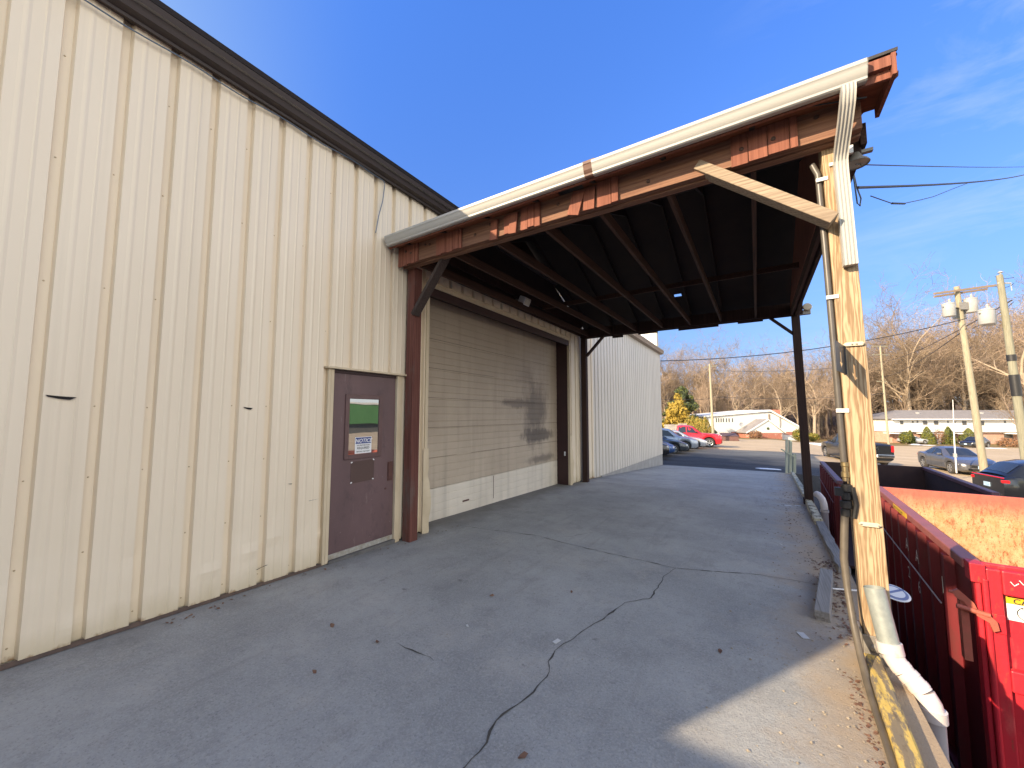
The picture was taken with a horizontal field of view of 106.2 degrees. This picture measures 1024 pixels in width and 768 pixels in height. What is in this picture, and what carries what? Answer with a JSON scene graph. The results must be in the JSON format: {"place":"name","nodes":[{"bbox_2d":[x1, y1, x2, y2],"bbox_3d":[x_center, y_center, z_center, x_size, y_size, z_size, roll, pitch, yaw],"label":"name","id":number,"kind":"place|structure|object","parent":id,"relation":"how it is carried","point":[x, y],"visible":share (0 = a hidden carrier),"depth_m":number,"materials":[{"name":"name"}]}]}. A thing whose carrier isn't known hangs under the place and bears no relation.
{"place":"outdoors","nodes":[
{"label":"outdoors","id":0,"kind":"place"},
{"bbox_2d":[0,465,950,767],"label":"driveway","id":1,"kind":"structure","parent":0,"point":[642,621],"depth_m":2.67,"materials":[{"name":"concrete"}]},
{"bbox_2d":[165,474,884,767],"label":"dead leaves","id":2,"kind":"object","parent":1,"relation":"on","point":[524,754],"visible":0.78,"depth_m":3.00,"materials":[{"name":"brown plant"}]},
{"bbox_2d":[318,483,878,767],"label":"pebbles","id":3,"kind":"object","parent":1,"relation":"on","point":[811,742],"visible":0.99,"depth_m":2.68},
{"bbox_2d":[384,46,898,666],"bbox_3d":[2.422,-0.459,6.899,5.148,5.793,7.493,-3,-5,32],"label":"carport","id":4,"kind":"object","parent":1,"relation":"on","point":[716,220],"visible":0.98,"depth_m":5.05,"materials":[{"name":"brown wood"}]},
{"bbox_2d":[809,163,858,518],"bbox_3d":[2.459,-0.399,2.947,0.164,2.769,0.072,-4,-6,44],"label":"pipe","id":5,"kind":"object","parent":4,"relation":"attached to","point":[846,492],"visible":0.98,"depth_m":2.91,"materials":[{"name":"grey metal"}]},
{"bbox_2d":[834,339,846,374],"bbox_3d":[2.358,-0.189,2.757,0.390,0.215,0.020,4,-6,-43],"label":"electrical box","id":6,"kind":"object","parent":4,"relation":"attached to","point":[839,347],"visible":1,"depth_m":2.75,"materials":[{"name":"metal"}]},
{"bbox_2d":[848,141,872,170],"bbox_3d":[2.774,-1.912,3.111,0.175,0.295,0.175,1,-5,-13],"label":"floodlight","id":7,"kind":"object","parent":4,"relation":"hanging from","point":[857,156],"visible":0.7,"depth_m":3.07,"materials":[{"name":"grey metal"}]},
{"bbox_2d":[855,164,999,167],"bbox_3d":[11.428,-4.966,8.720,20.514,7.340,0.009,3,-5,-32],"label":"power line","id":8,"kind":"object","parent":7,"relation":"attached to","point":[919,166],"visible":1,"depth_m":3.98,"materials":[{"name":"black metal"}]},
{"bbox_2d":[840,516,898,767],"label":"hose","id":9,"kind":"object","parent":4,"relation":"hanging from","point":[869,690],"visible":0.94,"depth_m":2.59,"materials":[{"name":"beige rubber"}]},
{"bbox_2d":[863,585,949,763],"bbox_3d":[2.495,2.640,2.386,0.134,2.575,0.367,2,-5,-23],"label":"drain pipe","id":10,"kind":"object","parent":4,"relation":"attached to","point":[889,645],"visible":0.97,"depth_m":2.44,"materials":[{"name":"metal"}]},
{"bbox_2d":[856,175,1022,188],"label":"power line","id":11,"kind":"object","parent":4,"relation":"attached to","point":[883,186],"visible":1,"depth_m":3.99,"materials":[{"name":"black metal"}]},
{"bbox_2d":[805,500,822,523],"bbox_3d":[5.639,2.378,7.201,0.121,0.140,1.922,-3,-5,33],"label":"kerb timber","id":12,"kind":"object","parent":1,"relation":"on","point":[813,511],"visible":0.95,"depth_m":7.00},
{"bbox_2d":[814,568,833,622],"bbox_3d":[3.010,2.007,3.700,0.108,0.095,1.180,-4,-6,41],"label":"timber block","id":13,"kind":"object","parent":1,"relation":"on","point":[823,604],"depth_m":3.52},
{"bbox_2d":[816,521,850,574],"bbox_3d":[4.409,2.194,5.337,0.129,0.129,2.503,-3,-5,34],"label":"kerb timber","id":14,"kind":"object","parent":1,"relation":"on","point":[833,549],"visible":0.88,"depth_m":5.14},
{"bbox_2d":[832,584,910,601],"bbox_3d":[3.451,1.988,3.671,0.615,0.081,0.218,0,-4,1],"label":"round sign","id":15,"kind":"object","parent":1,"relation":"on","point":[898,594],"visible":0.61,"depth_m":3.64,"materials":[{"name":"metal"}]},
{"bbox_2d":[864,653,924,767],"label":"kerb timber","id":16,"kind":"object","parent":1,"relation":"on","point":[904,746],"visible":0.85,"depth_m":2.09,"materials":[{"name":"yellow wood"}]},
{"bbox_2d":[160,0,1023,401],"label":"sky","id":17,"kind":"structure","parent":0,"point":[476,100],"materials":[{"name":"blue"}]},
{"bbox_2d":[663,398,1019,767],"bbox_3d":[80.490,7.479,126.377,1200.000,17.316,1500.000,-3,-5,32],"label":"ground","id":18,"kind":"structure","parent":0,"point":[753,454],"depth_m":27.30,"materials":[{"name":"grey asphalt"}]},
{"bbox_2d":[0,0,663,670],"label":"metal building","id":19,"kind":"structure","parent":18,"relation":"on","point":[202,328],"depth_m":3.56,"materials":[{"name":"metal"}]},
{"bbox_2d":[84,0,384,232],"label":"cable","id":20,"kind":"object","parent":19,"relation":"attached to","point":[235,92],"visible":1,"depth_m":3.71,"materials":[{"name":"black metal"}]},
{"bbox_2d":[328,369,395,560],"bbox_3d":[-1.894,0.961,4.909,0.068,2.217,0.950,-3,-5,32],"label":"entrance door","id":21,"kind":"structure","parent":19,"relation":"in","point":[362,458],"depth_m":4.86,"materials":[{"name":"brown metal"}]},
{"bbox_2d":[427,298,556,521],"bbox_3d":[-0.203,0.604,8.248,0.060,3.870,5.300,-3,-5,32],"label":"garage door","id":22,"kind":"structure","parent":19,"relation":"in","point":[492,386],"depth_m":7.72,"materials":[{"name":"beige metal"}]},
{"bbox_2d":[660,364,685,420],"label":"bare tree","id":23,"kind":"object","parent":18,"relation":"on","point":[670,395],"visible":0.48,"depth_m":102.02,"materials":[{"name":"brown plant"}]},
{"bbox_2d":[658,337,688,419],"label":"bare tree","id":24,"kind":"object","parent":18,"relation":"on","point":[662,408],"visible":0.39,"depth_m":108.19,"materials":[{"name":"brown plant"}]},
{"bbox_2d":[662,435,687,453],"bbox_3d":[10.205,4.170,27.770,4.578,1.475,1.986,-2,-5,21],"label":"parked car","id":25,"kind":"object","parent":18,"relation":"on","point":[680,446],"visible":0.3,"depth_m":26.44,"materials":[{"name":"black metal"}]},
{"bbox_2d":[662,393,689,429],"bbox_3d":[28.060,5.581,65.563,6.825,8.209,6.731,1,-5,-17],"label":"golden tree","id":26,"kind":"object","parent":18,"relation":"on","point":[677,411],"visible":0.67,"depth_m":64.71,"materials":[{"name":"yellow plant"}]},
{"bbox_2d":[662,428,697,451],"bbox_3d":[11.858,4.262,29.888,4.678,1.695,2.060,-2,-5,21],"label":"parked car","id":27,"kind":"object","parent":18,"relation":"on","point":[692,443],"visible":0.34,"depth_m":28.72,"materials":[{"name":"silver metal"}]},
{"bbox_2d":[660,332,713,425],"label":"bare tree","id":28,"kind":"object","parent":18,"relation":"on","point":[674,370],"visible":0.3,"depth_m":109.46,"materials":[{"name":"brown plant"}]},
{"bbox_2d":[672,430,706,448],"bbox_3d":[13.758,4.592,32.169,4.578,1.475,1.986,-2,-5,21],"label":"parked car","id":29,"kind":"object","parent":18,"relation":"on","point":[702,442],"visible":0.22,"depth_m":30.87,"materials":[{"name":"silver metal"}]},
{"bbox_2d":[662,386,717,433],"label":"green tree","id":30,"kind":"object","parent":18,"relation":"on","point":[690,405],"visible":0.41,"depth_m":73.22,"materials":[{"name":"green plant"}]},
{"bbox_2d":[666,334,721,413],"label":"bare tree","id":31,"kind":"object","parent":18,"relation":"on","point":[688,374],"visible":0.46,"depth_m":103.64,"materials":[{"name":"brown plant"}]},
{"bbox_2d":[676,425,721,447],"bbox_3d":[15.389,4.604,34.395,5.890,1.875,2.150,-2,-5,21],"label":"parked car","id":32,"kind":"object","parent":18,"relation":"on","point":[712,439],"visible":0.49,"depth_m":33.06,"materials":[{"name":"red metal"}]},
{"bbox_2d":[685,345,718,412],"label":"bare tree","id":33,"kind":"object","parent":18,"relation":"on","point":[707,376],"visible":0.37,"depth_m":97.57,"materials":[{"name":"brown plant"}]},
{"bbox_2d":[689,353,719,412],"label":"bare tree","id":34,"kind":"object","parent":18,"relation":"on","point":[705,408],"visible":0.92,"depth_m":88.74,"materials":[{"name":"brown plant"}]},
{"bbox_2d":[699,417,711,432],"bbox_3d":[27.800,6.234,55.264,1.908,3.151,2.076,1,-5,-15],"label":"shrub","id":35,"kind":"object","parent":18,"relation":"on","point":[707,425],"visible":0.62,"depth_m":54.91,"materials":[{"name":"yellow plant"}]},
{"bbox_2d":[703,359,719,432],"bbox_3d":[26.279,2.493,49.922,2.438,11.730,0.322,-1,-5,6],"label":"utility pole","id":36,"kind":"object","parent":18,"relation":"on","point":[711,406],"visible":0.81,"depth_m":49.94,"materials":[{"name":"brown wood"}]},
{"bbox_2d":[687,336,742,409],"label":"bare tree","id":37,"kind":"object","parent":18,"relation":"on","point":[715,384],"visible":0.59,"depth_m":95.31,"materials":[{"name":"brown plant"}]},
{"bbox_2d":[682,346,753,412],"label":"bare tree","id":38,"kind":"object","parent":18,"relation":"on","point":[715,406],"visible":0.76,"depth_m":90.22,"materials":[{"name":"brown plant"}]},
{"bbox_2d":[683,326,758,411],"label":"bare tree","id":39,"kind":"object","parent":18,"relation":"on","point":[719,357],"visible":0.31,"depth_m":113.70,"materials":[{"name":"brown plant"}]},
{"bbox_2d":[719,433,738,440],"bbox_3d":[29.107,7.292,51.579,2.040,1.420,1.620,-1,-5,14],"label":"trash dumpster","id":40,"kind":"object","parent":18,"relation":"on","point":[730,436],"visible":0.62,"depth_m":50.98,"materials":[{"name":"brown paint"}]},
{"bbox_2d":[712,359,770,409],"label":"bare tree","id":41,"kind":"object","parent":18,"relation":"on","point":[736,405],"visible":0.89,"depth_m":85.78,"materials":[{"name":"brown plant"}]},
{"bbox_2d":[714,359,768,409],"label":"bare tree","id":42,"kind":"object","parent":18,"relation":"on","point":[740,383],"visible":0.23,"depth_m":102.50,"materials":[{"name":"brown plant"}]},
{"bbox_2d":[690,410,798,440],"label":"brick house","id":43,"kind":"structure","parent":18,"relation":"on","point":[773,424],"depth_m":72.57,"materials":[{"name":"white paint"}]},
{"bbox_2d":[735,347,774,409],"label":"bare tree","id":44,"kind":"object","parent":18,"relation":"on","point":[747,396],"visible":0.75,"depth_m":89.82,"materials":[{"name":"brown plant"}]},
{"bbox_2d":[742,355,774,409],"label":"bare tree","id":45,"kind":"object","parent":18,"relation":"on","point":[758,386],"visible":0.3,"depth_m":101.97,"materials":[{"name":"brown plant"}]},
{"bbox_2d":[748,352,781,409],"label":"bare tree","id":46,"kind":"object","parent":18,"relation":"on","point":[766,390],"visible":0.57,"depth_m":94.96,"materials":[{"name":"brown plant"}]},
{"bbox_2d":[741,345,812,407],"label":"bare tree","id":47,"kind":"object","parent":18,"relation":"on","point":[778,374],"visible":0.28,"depth_m":103.11,"materials":[{"name":"brown plant"}]},
{"bbox_2d":[745,338,811,415],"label":"bare tree","id":48,"kind":"object","parent":18,"relation":"on","point":[778,376],"visible":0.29,"depth_m":96.64,"materials":[{"name":"brown plant"}]},
{"bbox_2d":[761,355,796,408],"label":"bare tree","id":49,"kind":"object","parent":18,"relation":"on","point":[778,386],"visible":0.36,"depth_m":94.85,"materials":[{"name":"brown plant"}]},
{"bbox_2d":[746,373,814,410],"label":"bare tree","id":50,"kind":"object","parent":18,"relation":"on","point":[781,396],"visible":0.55,"depth_m":90.98,"materials":[{"name":"brown plant"}]},
{"bbox_2d":[757,358,821,417],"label":"bare tree","id":51,"kind":"object","parent":18,"relation":"on","point":[783,406],"visible":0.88,"depth_m":82.83,"materials":[{"name":"brown plant"}]},
{"bbox_2d":[788,440,791,472],"bbox_3d":[12.489,3.312,17.272,0.187,1.604,0.138,-1,-5,12],"label":"guard post","id":52,"kind":"object","parent":18,"relation":"on","point":[789,456],"visible":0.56,"depth_m":17.24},
{"bbox_2d":[765,342,833,432],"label":"bare tree","id":53,"kind":"object","parent":18,"relation":"on","point":[815,406],"visible":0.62,"depth_m":79.74,"materials":[{"name":"brown plant"}]},
{"bbox_2d":[778,366,821,424],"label":"bare tree","id":54,"kind":"object","parent":18,"relation":"on","point":[792,412],"visible":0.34,"depth_m":89.80,"materials":[{"name":"brown plant"}]},
{"bbox_2d":[783,360,831,434],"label":"bare tree","id":55,"kind":"object","parent":18,"relation":"on","point":[817,421],"visible":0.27,"depth_m":92.08,"materials":[{"name":"brown plant"}]},
{"bbox_2d":[791,350,833,437],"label":"bare tree","id":56,"kind":"object","parent":18,"relation":"on","point":[825,419],"visible":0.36,"depth_m":92.50,"materials":[{"name":"brown plant"}]},
{"bbox_2d":[792,348,835,427],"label":"bare tree","id":57,"kind":"object","parent":18,"relation":"on","point":[821,392],"visible":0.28,"depth_m":93.34,"materials":[{"name":"brown plant"}]},
{"bbox_2d":[813,491,828,528],"bbox_3d":[6.075,3.228,7.482,0.135,2.199,0.320,-1,-5,12],"label":"drain pipe","id":58,"kind":"object","parent":18,"relation":"on","point":[820,497],"visible":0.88,"depth_m":7.43,"materials":[{"name":"white plastic"}]},
{"bbox_2d":[663,397,1012,438],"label":"undergrowth","id":59,"kind":"object","parent":18,"relation":"on","point":[830,427],"visible":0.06,"depth_m":111.36,"materials":[{"name":"plant"}]},
{"bbox_2d":[808,329,905,417],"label":"bare tree","id":60,"kind":"object","parent":18,"relation":"on","point":[832,402],"visible":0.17,"depth_m":87.56,"materials":[{"name":"brown plant"}]},
{"bbox_2d":[821,433,894,464],"bbox_3d":[22.428,4.166,25.299,2.150,1.875,5.890,-2,-5,23],"label":"pickup truck","id":61,"kind":"object","parent":18,"relation":"on","point":[885,454],"visible":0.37,"depth_m":23.07,"materials":[{"name":"black metal"}]},
{"bbox_2d":[830,341,902,412],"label":"bare tree","id":62,"kind":"object","parent":18,"relation":"on","point":[878,394],"visible":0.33,"depth_m":91.76,"materials":[{"name":"brown plant"}]},
{"bbox_2d":[872,346,889,444],"bbox_3d":[58.024,1.744,60.047,2.600,15.603,0.318,0,-4,0],"label":"utility pole","id":63,"kind":"object","parent":18,"relation":"on","point":[885,410],"visible":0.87,"depth_m":60.01,"materials":[{"name":"brown wood"}]},
{"bbox_2d":[899,431,913,443],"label":"round shrub","id":64,"kind":"object","parent":18,"relation":"on","point":[907,438],"visible":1,"depth_m":71.63,"materials":[{"name":"green plant"}]},
{"bbox_2d":[865,298,948,367],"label":"bare tree","id":65,"kind":"object","parent":18,"relation":"on","point":[902,315],"visible":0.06,"depth_m":110.21,"materials":[{"name":"brown plant"}]},
{"bbox_2d":[819,461,999,568],"bbox_3d":[9.933,3.429,10.118,2.562,2.150,4.530,-3,-5,35],"label":"dumpster","id":66,"kind":"object","parent":18,"relation":"on","point":[913,477],"visible":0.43,"depth_m":10.68,"materials":[{"name":"red paint"}]},
{"bbox_2d":[867,266,955,409],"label":"bare tree","id":67,"kind":"object","parent":18,"relation":"on","point":[908,377],"visible":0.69,"depth_m":87.34,"materials":[{"name":"brown plant"}]},
{"bbox_2d":[864,307,958,409],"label":"bare tree","id":68,"kind":"object","parent":18,"relation":"on","point":[897,406],"visible":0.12,"depth_m":96.27,"materials":[{"name":"brown plant"}]},
{"bbox_2d":[865,311,970,409],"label":"bare tree","id":69,"kind":"object","parent":18,"relation":"on","point":[926,359],"visible":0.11,"depth_m":95.99,"materials":[{"name":"brown plant"}]},
{"bbox_2d":[866,315,974,410],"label":"bare tree","id":70,"kind":"object","parent":18,"relation":"on","point":[904,404],"visible":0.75,"depth_m":87.14,"materials":[{"name":"brown plant"}]},
{"bbox_2d":[889,321,962,409],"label":"bare tree","id":71,"kind":"object","parent":18,"relation":"on","point":[926,401],"visible":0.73,"depth_m":86.38,"materials":[{"name":"brown plant"}]},
{"bbox_2d":[919,426,936,443],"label":"conical shrub","id":72,"kind":"object","parent":18,"relation":"on","point":[926,433],"visible":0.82,"depth_m":72.03,"materials":[{"name":"green plant"}]},
{"bbox_2d":[904,319,961,409],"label":"bare tree","id":73,"kind":"object","parent":18,"relation":"on","point":[929,375],"visible":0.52,"depth_m":89.40,"materials":[{"name":"brown plant"}]},
{"bbox_2d":[873,291,998,408],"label":"bare tree","id":74,"kind":"object","parent":18,"relation":"on","point":[920,341],"visible":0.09,"depth_m":105.18,"materials":[{"name":"brown plant"}]},
{"bbox_2d":[880,279,993,408],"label":"bare tree","id":75,"kind":"object","parent":18,"relation":"on","point":[910,322],"visible":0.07,"depth_m":112.09,"materials":[{"name":"brown plant"}]},
{"bbox_2d":[881,337,1001,408],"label":"bare tree","id":76,"kind":"object","parent":18,"relation":"on","point":[949,366],"visible":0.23,"depth_m":93.70,"materials":[{"name":"brown plant"}]},
{"bbox_2d":[862,258,1022,409],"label":"bare tree","id":77,"kind":"object","parent":18,"relation":"on","point":[892,353],"visible":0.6,"depth_m":90.19,"materials":[{"name":"brown plant"}]},
{"bbox_2d":[873,410,1017,443],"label":"apartment building","id":78,"kind":"structure","parent":18,"relation":"on","point":[995,428],"depth_m":75.33,"materials":[{"name":"white paint"}]},
{"bbox_2d":[906,286,988,409],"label":"bare tree","id":79,"kind":"object","parent":18,"relation":"on","point":[954,339],"visible":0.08,"depth_m":103.26,"materials":[{"name":"brown plant"}]},
{"bbox_2d":[941,426,958,444],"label":"conical shrub","id":80,"kind":"object","parent":18,"relation":"on","point":[948,431],"visible":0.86,"depth_m":72.07,"materials":[{"name":"green plant"}]},
{"bbox_2d":[879,486,1023,767],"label":"dumpster","id":81,"kind":"object","parent":18,"relation":"on","point":[955,564],"visible":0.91,"depth_m":3.96,"materials":[{"name":"red paint"}]},
{"bbox_2d":[971,561,1023,767],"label":"end door","id":82,"kind":"structure","parent":81,"relation":"in","point":[1009,648],"depth_m":3.29,"materials":[{"name":"red paint"}]},
{"bbox_2d":[902,304,1004,409],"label":"bare tree","id":83,"kind":"object","parent":18,"relation":"on","point":[947,407],"visible":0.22,"depth_m":93.55,"materials":[{"name":"brown plant"}]},
{"bbox_2d":[917,295,990,409],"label":"bare tree","id":84,"kind":"object","parent":18,"relation":"on","point":[952,405],"visible":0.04,"depth_m":111.42,"materials":[{"name":"brown plant"}]},
{"bbox_2d":[912,323,998,409],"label":"bare tree","id":85,"kind":"object","parent":18,"relation":"on","point":[942,405],"visible":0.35,"depth_m":89.78,"materials":[{"name":"brown plant"}]},
{"bbox_2d":[917,446,995,473],"bbox_3d":[26.599,4.500,23.116,1.986,1.475,4.578,-2,-5,24],"label":"parked car","id":86,"kind":"object","parent":18,"relation":"on","point":[944,458],"visible":0.75,"depth_m":22.58,"materials":[{"name":"grey metal"}]},
{"bbox_2d":[910,299,1006,408],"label":"bare tree","id":87,"kind":"object","parent":18,"relation":"on","point":[975,360],"visible":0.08,"depth_m":96.86,"materials":[{"name":"brown plant"}]},
{"bbox_2d":[910,273,1010,409],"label":"bare tree","id":88,"kind":"object","parent":18,"relation":"on","point":[980,407],"visible":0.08,"depth_m":101.97,"materials":[{"name":"brown plant"}]},
{"bbox_2d":[933,284,996,470],"bbox_3d":[25.096,-0.076,21.190,3.465,10.884,1.006,0,-4,0],"label":"utility pole","id":89,"kind":"object","parent":18,"relation":"on","point":[960,310],"visible":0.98,"depth_m":21.09,"materials":[{"name":"brown wood"}]},
{"bbox_2d":[663,318,966,360],"bbox_3d":[16.330,-2.400,20.648,17.002,2.458,0.040,0,-4,-2],"label":"power line","id":90,"kind":"object","parent":89,"relation":"attached to","point":[808,349],"visible":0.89,"depth_m":20.54,"materials":[{"name":"black metal"}]},
{"bbox_2d":[916,295,1023,387],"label":"bare tree","id":91,"kind":"object","parent":18,"relation":"on","point":[1021,369],"visible":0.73,"depth_m":76.95,"materials":[{"name":"brown plant"}]},
{"bbox_2d":[926,323,1016,409],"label":"bare tree","id":92,"kind":"object","parent":18,"relation":"on","point":[967,400],"visible":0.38,"depth_m":92.12,"materials":[{"name":"brown plant"}]},
{"bbox_2d":[938,316,1004,409],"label":"bare tree","id":93,"kind":"object","parent":18,"relation":"on","point":[969,408],"visible":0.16,"depth_m":93.88,"materials":[{"name":"brown plant"}]},
{"bbox_2d":[941,296,1001,409],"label":"bare tree","id":94,"kind":"object","parent":18,"relation":"on","point":[984,398],"visible":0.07,"depth_m":99.87,"materials":[{"name":"brown plant"}]},
{"bbox_2d":[959,436,990,447],"bbox_3d":[71.497,8.957,59.481,4.678,1.695,2.060,1,-5,-17],"label":"parked car","id":95,"kind":"object","parent":18,"relation":"on","point":[969,441],"visible":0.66,"depth_m":59.00,"materials":[{"name":"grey metal"}]},
{"bbox_2d":[931,292,1023,409],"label":"bare tree","id":96,"kind":"object","parent":18,"relation":"on","point":[995,403],"visible":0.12,"depth_m":94.70,"materials":[{"name":"brown plant"}]},
{"bbox_2d":[935,317,1023,409],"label":"bare tree","id":97,"kind":"object","parent":18,"relation":"on","point":[999,408],"visible":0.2,"depth_m":93.48,"materials":[{"name":"brown plant"}]},
{"bbox_2d":[940,304,1023,357],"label":"bare tree","id":98,"kind":"object","parent":18,"relation":"on","point":[1002,326],"visible":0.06,"depth_m":112.08,"materials":[{"name":"brown plant"}]},
{"bbox_2d":[952,304,1022,409],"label":"bare tree","id":99,"kind":"object","parent":18,"relation":"on","point":[991,348],"visible":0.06,"depth_m":105.11,"materials":[{"name":"brown plant"}]},
{"bbox_2d":[961,313,1022,409],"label":"bare tree","id":100,"kind":"object","parent":18,"relation":"on","point":[1001,387],"visible":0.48,"depth_m":90.03,"materials":[{"name":"brown plant"}]},
{"bbox_2d":[966,261,1023,399],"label":"bare tree","id":101,"kind":"object","parent":18,"relation":"on","point":[1020,344],"visible":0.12,"depth_m":99.49,"materials":[{"name":"brown plant"}]},
{"bbox_2d":[971,459,1023,497],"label":"parked car","id":102,"kind":"object","parent":18,"relation":"on","point":[1004,478],"visible":0.8,"depth_m":14.14,"materials":[{"name":"black metal"}]},
{"bbox_2d":[977,271,1023,458],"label":"utility pole","id":103,"kind":"object","parent":18,"relation":"on","point":[986,316],"visible":1,"depth_m":18.08,"materials":[{"name":"brown wood"}]},
{"bbox_2d":[984,371,1023,424],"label":"bare tree","id":104,"kind":"object","parent":18,"relation":"on","point":[1009,410],"visible":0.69,"depth_m":61.31,"materials":[{"name":"brown plant"}]},
{"bbox_2d":[995,437,1018,446],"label":"brown shrub","id":105,"kind":"object","parent":18,"relation":"on","point":[1004,442],"visible":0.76,"depth_m":65.11,"materials":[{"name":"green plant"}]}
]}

